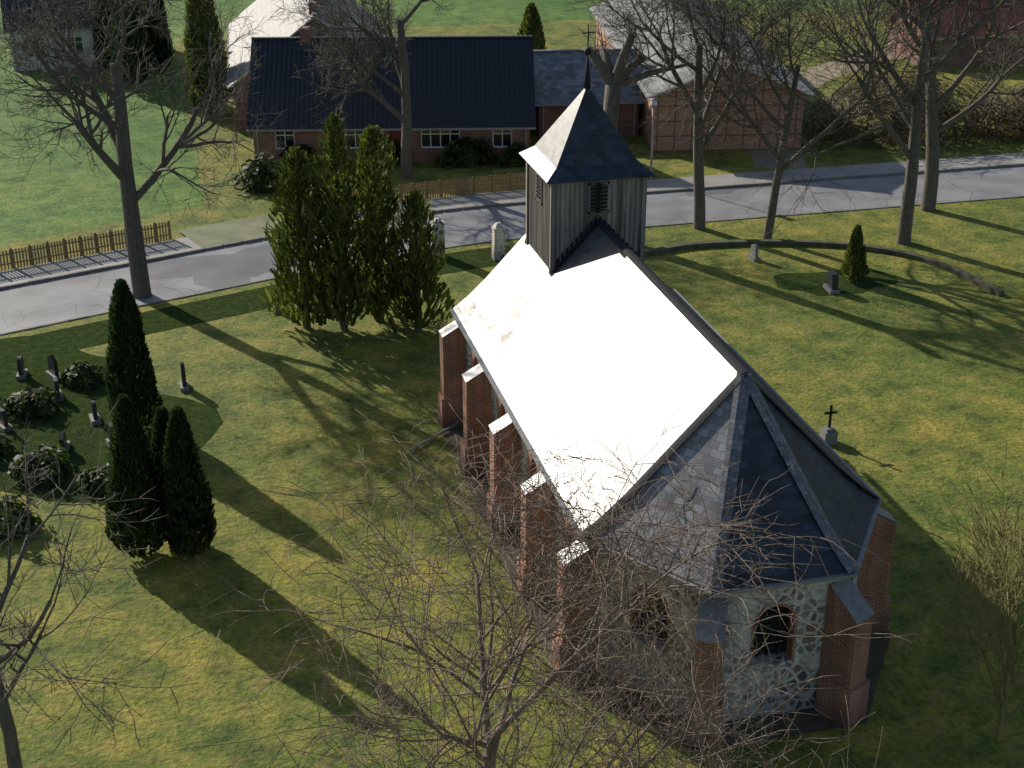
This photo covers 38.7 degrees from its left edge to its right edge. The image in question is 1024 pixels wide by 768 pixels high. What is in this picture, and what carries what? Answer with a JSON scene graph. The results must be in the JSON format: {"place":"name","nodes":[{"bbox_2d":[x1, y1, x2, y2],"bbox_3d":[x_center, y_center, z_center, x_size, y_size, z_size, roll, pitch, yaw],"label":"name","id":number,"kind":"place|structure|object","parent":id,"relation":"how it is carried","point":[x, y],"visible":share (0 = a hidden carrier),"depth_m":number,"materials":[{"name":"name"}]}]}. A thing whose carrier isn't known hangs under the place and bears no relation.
{"place":"outdoors","nodes":[
{"label":"outdoors","id":0,"kind":"place"},
{"bbox_2d":[0,0,142,70],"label":"white house","id":1,"kind":"structure","parent":0,"point":[86,36],"depth_m":113.31,"materials":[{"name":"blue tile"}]},
{"bbox_2d":[0,0,904,244],"bbox_3d":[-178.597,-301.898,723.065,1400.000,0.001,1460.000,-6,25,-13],"label":"meadow","id":2,"kind":"structure","parent":0,"point":[58,194],"depth_m":93.28,"materials":[{"name":"green plant"}]},
{"bbox_2d":[91,0,117,70],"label":"conifer","id":3,"kind":"object","parent":2,"relation":"on","point":[101,33],"visible":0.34,"depth_m":111.11,"materials":[{"name":"green plant"}]},
{"bbox_2d":[107,0,153,87],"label":"conifer","id":4,"kind":"object","parent":2,"relation":"on","point":[141,33],"visible":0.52,"depth_m":106.18,"materials":[{"name":"green plant"}]},
{"bbox_2d":[141,0,174,71],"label":"conifer","id":5,"kind":"object","parent":2,"relation":"on","point":[163,50],"visible":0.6,"depth_m":111.27,"materials":[{"name":"green plant"}]},
{"bbox_2d":[0,5,1023,767],"bbox_3d":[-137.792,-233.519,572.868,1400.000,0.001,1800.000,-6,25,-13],"label":"ground","id":6,"kind":"structure","parent":0,"point":[914,375],"depth_m":52.03,"materials":[{"name":"green plant"}]},
{"bbox_2d":[0,494,44,542],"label":"grave shrub","id":7,"kind":"object","parent":6,"relation":"on","point":[16,505],"visible":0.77,"depth_m":48.80,"materials":[{"name":"green plant"}]},
{"bbox_2d":[0,220,171,270],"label":"picket fence","id":8,"kind":"object","parent":6,"relation":"on","point":[81,250],"visible":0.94,"depth_m":73.69,"materials":[{"name":"brown wood"}]},
{"bbox_2d":[0,402,195,767],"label":"tree","id":9,"kind":"object","parent":6,"relation":"on","point":[11,743],"visible":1,"depth_m":32.96,"materials":[{"name":"brown plant"}]},
{"bbox_2d":[0,336,222,501],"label":"ground cover patch","id":10,"kind":"object","parent":6,"relation":"on","point":[205,422],"visible":0.48,"depth_m":56.52,"materials":[{"name":"green plant"}]},
{"bbox_2d":[0,407,12,432],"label":"gravestone","id":11,"kind":"object","parent":10,"relation":"on","point":[5,427],"visible":0.88,"depth_m":55.81,"materials":[{"name":"stone"}]},
{"bbox_2d":[0,429,17,457],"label":"grave shrub","id":12,"kind":"object","parent":10,"relation":"on","point":[4,448],"visible":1,"depth_m":53.97,"materials":[{"name":"green plant"}]},
{"bbox_2d":[16,356,27,379],"bbox_3d":[-20.352,-0.720,60.401,0.360,0.900,0.770,-3,25,-7],"label":"gravestone","id":13,"kind":"object","parent":10,"relation":"on","point":[22,372],"visible":1,"depth_m":60.22,"materials":[{"name":"stone"}]},
{"bbox_2d":[0,385,61,421],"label":"grave shrub","id":14,"kind":"object","parent":10,"relation":"on","point":[29,400],"visible":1,"depth_m":56.90,"materials":[{"name":"green plant"}]},
{"bbox_2d":[7,443,72,487],"bbox_3d":[-16.940,2.812,52.587,2.221,1.106,2.434,4,25,9],"label":"grave shrub","id":15,"kind":"object","parent":10,"relation":"on","point":[49,459],"visible":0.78,"depth_m":52.11,"materials":[{"name":"green plant"}]},
{"bbox_2d":[45,355,61,380],"bbox_3d":[-18.994,-0.734,60.310,0.360,1.000,0.870,-19,31,-36],"label":"gravestone","id":16,"kind":"object","parent":10,"relation":"on","point":[52,372],"visible":0.97,"depth_m":60.17,"materials":[{"name":"stone"}]},
{"bbox_2d":[52,377,63,400],"bbox_3d":[-18.296,0.182,58.540,0.360,0.800,0.820,-10,26,-22],"label":"gravestone","id":17,"kind":"object","parent":10,"relation":"on","point":[55,384],"visible":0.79,"depth_m":58.33,"materials":[{"name":"stone"}]},
{"bbox_2d":[57,432,70,455],"bbox_3d":[-16.731,2.135,54.309,0.360,0.750,0.870,-3,25,-7],"label":"gravestone","id":18,"kind":"object","parent":10,"relation":"on","point":[64,443],"visible":0.81,"depth_m":54.12,"materials":[{"name":"stone"}]},
{"bbox_2d":[57,360,106,391],"bbox_3d":[-17.707,-0.471,59.915,1.924,1.041,1.954,6,25,13],"label":"grave shrub","id":19,"kind":"object","parent":10,"relation":"on","point":[82,376],"visible":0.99,"depth_m":59.55,"materials":[{"name":"green plant"}]},
{"bbox_2d":[73,463,109,497],"bbox_3d":[-14.304,3.264,51.754,2.054,1.018,1.845,12,27,24],"label":"grave shrub","id":20,"kind":"object","parent":10,"relation":"on","point":[89,475],"visible":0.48,"depth_m":51.31,"materials":[{"name":"green plant"}]},
{"bbox_2d":[89,400,101,425],"bbox_3d":[-16.215,1.056,56.560,0.360,0.850,0.770,-10,26,-22],"label":"gravestone","id":21,"kind":"object","parent":10,"relation":"on","point":[93,415],"visible":1,"depth_m":56.38,"materials":[{"name":"stone"}]},
{"bbox_2d":[105,422,113,445],"bbox_3d":[-14.960,1.929,54.583,0.360,0.900,0.820,-14,28,-29],"label":"gravestone","id":22,"kind":"object","parent":10,"relation":"on","point":[109,425],"visible":0.29,"depth_m":54.60,"materials":[{"name":"stone"}]},
{"bbox_2d":[103,278,162,427],"bbox_3d":[-14.389,-1.039,54.842,2.129,6.287,2.213,-6,25,-13],"label":"tall conifer","id":23,"kind":"object","parent":6,"relation":"on","point":[128,354],"depth_m":54.31,"materials":[{"name":"green plant"}]},
{"bbox_2d":[104,393,165,558],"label":"conifer column","id":24,"kind":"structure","parent":6,"relation":"on","point":[129,458],"depth_m":46.10,"materials":[{"name":"green plant"}]},
{"bbox_2d":[0,0,320,298],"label":"road tree","id":25,"kind":"object","parent":6,"relation":"on","point":[119,135],"visible":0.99,"depth_m":65.35,"materials":[{"name":"brown plant"}]},
{"bbox_2d":[150,405,182,541],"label":"conifer column","id":26,"kind":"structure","parent":6,"relation":"on","point":[160,418],"depth_m":46.77,"materials":[{"name":"green plant"}]},
{"bbox_2d":[179,362,189,391],"bbox_3d":[-13.370,-0.354,59.295,0.360,1.150,0.770,-7,25,-14],"label":"gravestone","id":27,"kind":"object","parent":6,"relation":"on","point":[184,385],"visible":1,"depth_m":59.13,"materials":[{"name":"stone"}]},
{"bbox_2d":[162,405,216,556],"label":"conifer column","id":28,"kind":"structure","parent":6,"relation":"on","point":[187,490],"depth_m":46.25,"materials":[{"name":"green plant"}]},
{"bbox_2d":[182,0,233,112],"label":"conifer","id":29,"kind":"object","parent":6,"relation":"on","point":[202,22],"visible":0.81,"depth_m":98.65,"materials":[{"name":"green plant"}]},
{"bbox_2d":[0,245,511,366],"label":"grass verge","id":30,"kind":"structure","parent":6,"relation":"on","point":[40,345],"depth_m":66.44,"materials":[{"name":"green plant"}]},
{"bbox_2d":[430,218,444,257],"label":"gate pillar","id":31,"kind":"structure","parent":30,"relation":"on","point":[439,224],"depth_m":73.37,"materials":[{"name":"white stone"}]},
{"bbox_2d":[227,151,288,195],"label":"bush","id":32,"kind":"object","parent":6,"relation":"on","point":[263,179],"visible":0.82,"depth_m":83.93,"materials":[{"name":"green plant"}]},
{"bbox_2d":[272,301,280,313],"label":"gravestone","id":33,"kind":"object","parent":6,"relation":"on","point":[277,312],"visible":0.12,"depth_m":66.97,"materials":[{"name":"stone"}]},
{"bbox_2d":[278,144,319,167],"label":"bush","id":34,"kind":"object","parent":6,"relation":"on","point":[310,150],"visible":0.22,"depth_m":88.83,"materials":[{"name":"green plant"}]},
{"bbox_2d":[258,145,352,328],"bbox_3d":[-9.044,-6.191,63.496,4.257,8.494,4.816,-6,25,-13],"label":"thuja conifer","id":35,"kind":"object","parent":6,"relation":"on","point":[288,252],"visible":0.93,"depth_m":63.03,"materials":[{"name":"green plant"}]},
{"bbox_2d":[227,0,384,129],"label":"house","id":36,"kind":"structure","parent":6,"relation":"on","point":[260,10],"depth_m":102.22,"materials":[{"name":"white paint"}]},
{"bbox_2d":[297,112,388,330],"bbox_3d":[-7.387,-6.863,63.204,4.040,9.958,4.441,-6,25,-13],"label":"thuja conifer","id":37,"kind":"object","parent":6,"relation":"on","point":[337,201],"visible":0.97,"depth_m":62.71,"materials":[{"name":"green plant"}]},
{"bbox_2d":[271,0,454,179],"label":"garden tree","id":38,"kind":"object","parent":6,"relation":"on","point":[403,92],"depth_m":83.57,"materials":[{"name":"brown plant"}]},
{"bbox_2d":[323,124,415,321],"bbox_3d":[-6.004,-7.044,64.549,4.152,9.174,4.283,4,25,9],"label":"thuja conifer","id":39,"kind":"object","parent":6,"relation":"on","point":[381,195],"visible":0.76,"depth_m":63.48,"materials":[{"name":"green plant"}]},
{"bbox_2d":[357,137,400,167],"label":"bush","id":40,"kind":"object","parent":6,"relation":"on","point":[397,153],"visible":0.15,"depth_m":88.96,"materials":[{"name":"green plant"}]},
{"bbox_2d":[246,26,535,163],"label":"brick cottage","id":41,"kind":"structure","parent":6,"relation":"on","point":[478,87],"depth_m":89.70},
{"bbox_2d":[288,173,525,211],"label":"picket fence","id":42,"kind":"object","parent":6,"relation":"on","point":[427,186],"visible":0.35,"depth_m":83.34,"materials":[{"name":"brown wood"}]},
{"bbox_2d":[368,189,454,334],"bbox_3d":[-4.309,-5.388,63.966,3.673,6.641,3.826,2,25,4],"label":"thuja conifer","id":43,"kind":"object","parent":6,"relation":"on","point":[421,257],"visible":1,"depth_m":63.43,"materials":[{"name":"green plant"}]},
{"bbox_2d":[434,137,498,169],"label":"bush","id":44,"kind":"object","parent":6,"relation":"on","point":[450,151],"visible":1,"depth_m":88.71,"materials":[{"name":"green plant"}]},
{"bbox_2d":[491,222,506,260],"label":"gate pillar","id":45,"kind":"structure","parent":6,"relation":"on","point":[498,242],"depth_m":73.20,"materials":[{"name":"white stone"}]},
{"bbox_2d":[0,195,1023,334],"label":"kerb","id":46,"kind":"structure","parent":6,"relation":"on","point":[86,316],"depth_m":75.99,"materials":[{"name":"concrete"}]},
{"bbox_2d":[496,142,527,166],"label":"bush","id":47,"kind":"object","parent":6,"relation":"on","point":[509,156],"visible":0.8,"depth_m":88.82,"materials":[{"name":"green plant"}]},
{"bbox_2d":[120,395,923,767],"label":"bare tree","id":48,"kind":"object","parent":6,"relation":"on","point":[488,741],"visible":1,"depth_m":33.18,"materials":[{"name":"brown plant"}]},
{"bbox_2d":[517,2,546,49],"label":"conifer","id":49,"kind":"object","parent":6,"relation":"on","point":[532,24],"visible":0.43,"depth_m":97.75,"materials":[{"name":"green plant"}]},
{"bbox_2d":[533,48,644,137],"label":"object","id":50,"kind":"object","parent":6,"relation":"on","point":[559,74],"visible":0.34,"depth_m":95.00,"materials":[{"name":"brick"}]},
{"bbox_2d":[409,289,881,596],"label":"church gutters","id":51,"kind":"object","parent":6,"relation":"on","point":[775,585],"visible":0.64,"depth_m":42.84,"materials":[{"name":"grey metal"}]},
{"bbox_2d":[584,13,706,130],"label":"pollarded tree","id":52,"kind":"object","parent":6,"relation":"on","point":[611,75],"visible":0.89,"depth_m":73.33,"materials":[{"name":"grey plant"}]},
{"bbox_2d":[649,98,657,178],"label":"street lamp","id":53,"kind":"object","parent":6,"relation":"on","point":[653,106],"visible":0.88,"depth_m":85.27,"materials":[{"name":"metal"}]},
{"bbox_2d":[432,406,890,750],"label":"paved perimeter strip","id":54,"kind":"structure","parent":6,"relation":"on","point":[806,723],"depth_m":40.59,"materials":[{"name":"grey stone"}]},
{"bbox_2d":[589,0,814,151],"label":"half timbered barn","id":55,"kind":"object","parent":6,"relation":"on","point":[664,133],"visible":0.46,"depth_m":92.03,"materials":[{"name":"brick"},{"name":"timber"},{"name":"zinc"}]},
{"bbox_2d":[560,0,847,229],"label":"road tree","id":56,"kind":"object","parent":6,"relation":"on","point":[699,222],"visible":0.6,"depth_m":74.54,"materials":[{"name":"brown plant"}]},
{"bbox_2d":[747,244,760,261],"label":"gravestone","id":57,"kind":"object","parent":6,"relation":"on","point":[753,256],"visible":0.98,"depth_m":73.42,"materials":[{"name":"grey stone"}]},
{"bbox_2d":[620,0,992,238],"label":"road tree","id":58,"kind":"object","parent":6,"relation":"on","point":[774,193],"visible":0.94,"depth_m":70.95,"materials":[{"name":"brown plant"}]},
{"bbox_2d":[644,239,1004,295],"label":"low stone wall","id":59,"kind":"structure","parent":6,"relation":"on","point":[980,282],"depth_m":74.83,"materials":[{"name":"stone"}]},
{"bbox_2d":[749,48,900,168],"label":"driveway","id":60,"kind":"structure","parent":6,"relation":"on","point":[759,159],"depth_m":109.45,"materials":[{"name":"grey concrete"}]},
{"bbox_2d":[819,405,837,444],"bbox_3d":[11.938,1.492,54.787,0.500,1.525,0.500,-6,25,-13],"label":"iron grave cross","id":61,"kind":"object","parent":6,"relation":"on","point":[828,434],"visible":0.96,"depth_m":54.76,"materials":[{"name":"grey"}]},
{"bbox_2d":[773,271,898,295],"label":"ground cover patch","id":62,"kind":"object","parent":6,"relation":"on","point":[811,283],"visible":0.88,"depth_m":70.70,"materials":[{"name":"green plant"}]},
{"bbox_2d":[823,271,840,293],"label":"gravestone","id":63,"kind":"object","parent":62,"relation":"on","point":[830,285],"visible":1,"depth_m":69.27,"materials":[{"name":"stone"}]},
{"bbox_2d":[839,224,870,282],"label":"conifer","id":64,"kind":"object","parent":62,"relation":"on","point":[855,261],"visible":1,"depth_m":70.18,"materials":[{"name":"green plant"}]},
{"bbox_2d":[729,0,1023,244],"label":"road tree","id":65,"kind":"object","parent":6,"relation":"on","point":[904,231],"visible":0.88,"depth_m":71.78,"materials":[{"name":"brown plant"}]},
{"bbox_2d":[801,65,1023,152],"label":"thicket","id":66,"kind":"object","parent":6,"relation":"on","point":[899,126],"visible":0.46,"depth_m":93.05,"materials":[{"name":"brown plant"}]},
{"bbox_2d":[822,0,1023,210],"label":"road tree","id":67,"kind":"object","parent":6,"relation":"on","point":[930,188],"visible":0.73,"depth_m":78.10,"materials":[{"name":"brown plant"}]},
{"bbox_2d":[853,443,1023,740],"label":"budding bush","id":68,"kind":"object","parent":6,"relation":"on","point":[1007,665],"visible":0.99,"depth_m":37.65,"materials":[{"name":"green plant"}]},
{"bbox_2d":[886,0,1023,67],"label":"house","id":69,"kind":"structure","parent":6,"relation":"on","point":[964,56],"depth_m":114.62,"materials":[{"name":"tile"}]},
{"bbox_2d":[932,467,1023,682],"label":"budding bush","id":70,"kind":"object","parent":6,"relation":"on","point":[1013,602],"visible":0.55,"depth_m":40.60,"materials":[{"name":"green plant"}]},
{"bbox_2d":[954,82,1023,141],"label":"thicket","id":71,"kind":"object","parent":6,"relation":"on","point":[998,119],"visible":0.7,"depth_m":94.38,"materials":[{"name":"brown plant"}]},
{"bbox_2d":[0,166,1023,332],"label":"road","id":72,"kind":"structure","parent":0,"point":[42,303],"depth_m":78.84,"materials":[{"name":"grey asphalt"}]},
{"bbox_2d":[0,163,1023,289],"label":"kerb","id":73,"kind":"structure","parent":72,"relation":"on","point":[436,211],"depth_m":81.54,"materials":[{"name":"concrete"}]},
{"bbox_2d":[0,153,1023,285],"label":"pavement","id":74,"kind":"structure","parent":0,"point":[61,267],"depth_m":83.44,"materials":[{"name":"concrete"}]},
{"bbox_2d":[178,215,281,247],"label":"pavement driveway setts","id":75,"kind":"structure","parent":74,"relation":"on","point":[225,232],"depth_m":77.39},
{"bbox_2d":[526,162,646,272],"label":"church tower","id":76,"kind":"structure","parent":0,"point":[560,217],"depth_m":50.90,"materials":[{"name":"grey wood"}]},
{"bbox_2d":[519,89,654,183],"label":"tower roof","id":77,"kind":"structure","parent":76,"relation":"on","point":[581,140],"depth_m":50.41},
{"bbox_2d":[582,24,594,88],"bbox_3d":[2.606,-11.277,50.163,0.410,2.200,0.260,7,25,15],"label":"cross finial","id":78,"kind":"object","parent":77,"relation":"on","point":[587,53],"visible":1,"depth_m":50.25,"materials":[{"name":"black metal"}]},
{"bbox_2d":[466,341,858,720],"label":"church walls","id":79,"kind":"structure","parent":0,"point":[806,664],"depth_m":39.39,"materials":[{"name":"grey stone"}]},
{"bbox_2d":[471,350,852,670],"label":"window surrounds","id":80,"kind":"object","parent":79,"relation":"in","point":[784,646],"depth_m":39.44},
{"bbox_2d":[453,225,877,589],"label":"church roof","id":81,"kind":"structure","parent":79,"relation":"on","point":[598,336],"depth_m":42.33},
{"bbox_2d":[524,214,639,275],"bbox_3d":[2.606,-5.661,52.719,3.529,2.068,3.780,-6,25,-13],"label":"roof flashing","id":82,"kind":"object","parent":81,"relation":"on","point":[577,243],"visible":0.47,"depth_m":51.04,"materials":[{"name":"grey metal"}]},
{"bbox_2d":[584,219,879,589],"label":"roof ridge caps","id":83,"kind":"object","parent":81,"relation":"on","point":[743,384],"visible":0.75,"depth_m":38.83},
{"bbox_2d":[438,320,897,749],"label":"buttresses","id":84,"kind":"structure","parent":79,"relation":"attached to","point":[468,393],"depth_m":42.19,"materials":[{"name":"red brick"}]}
]}

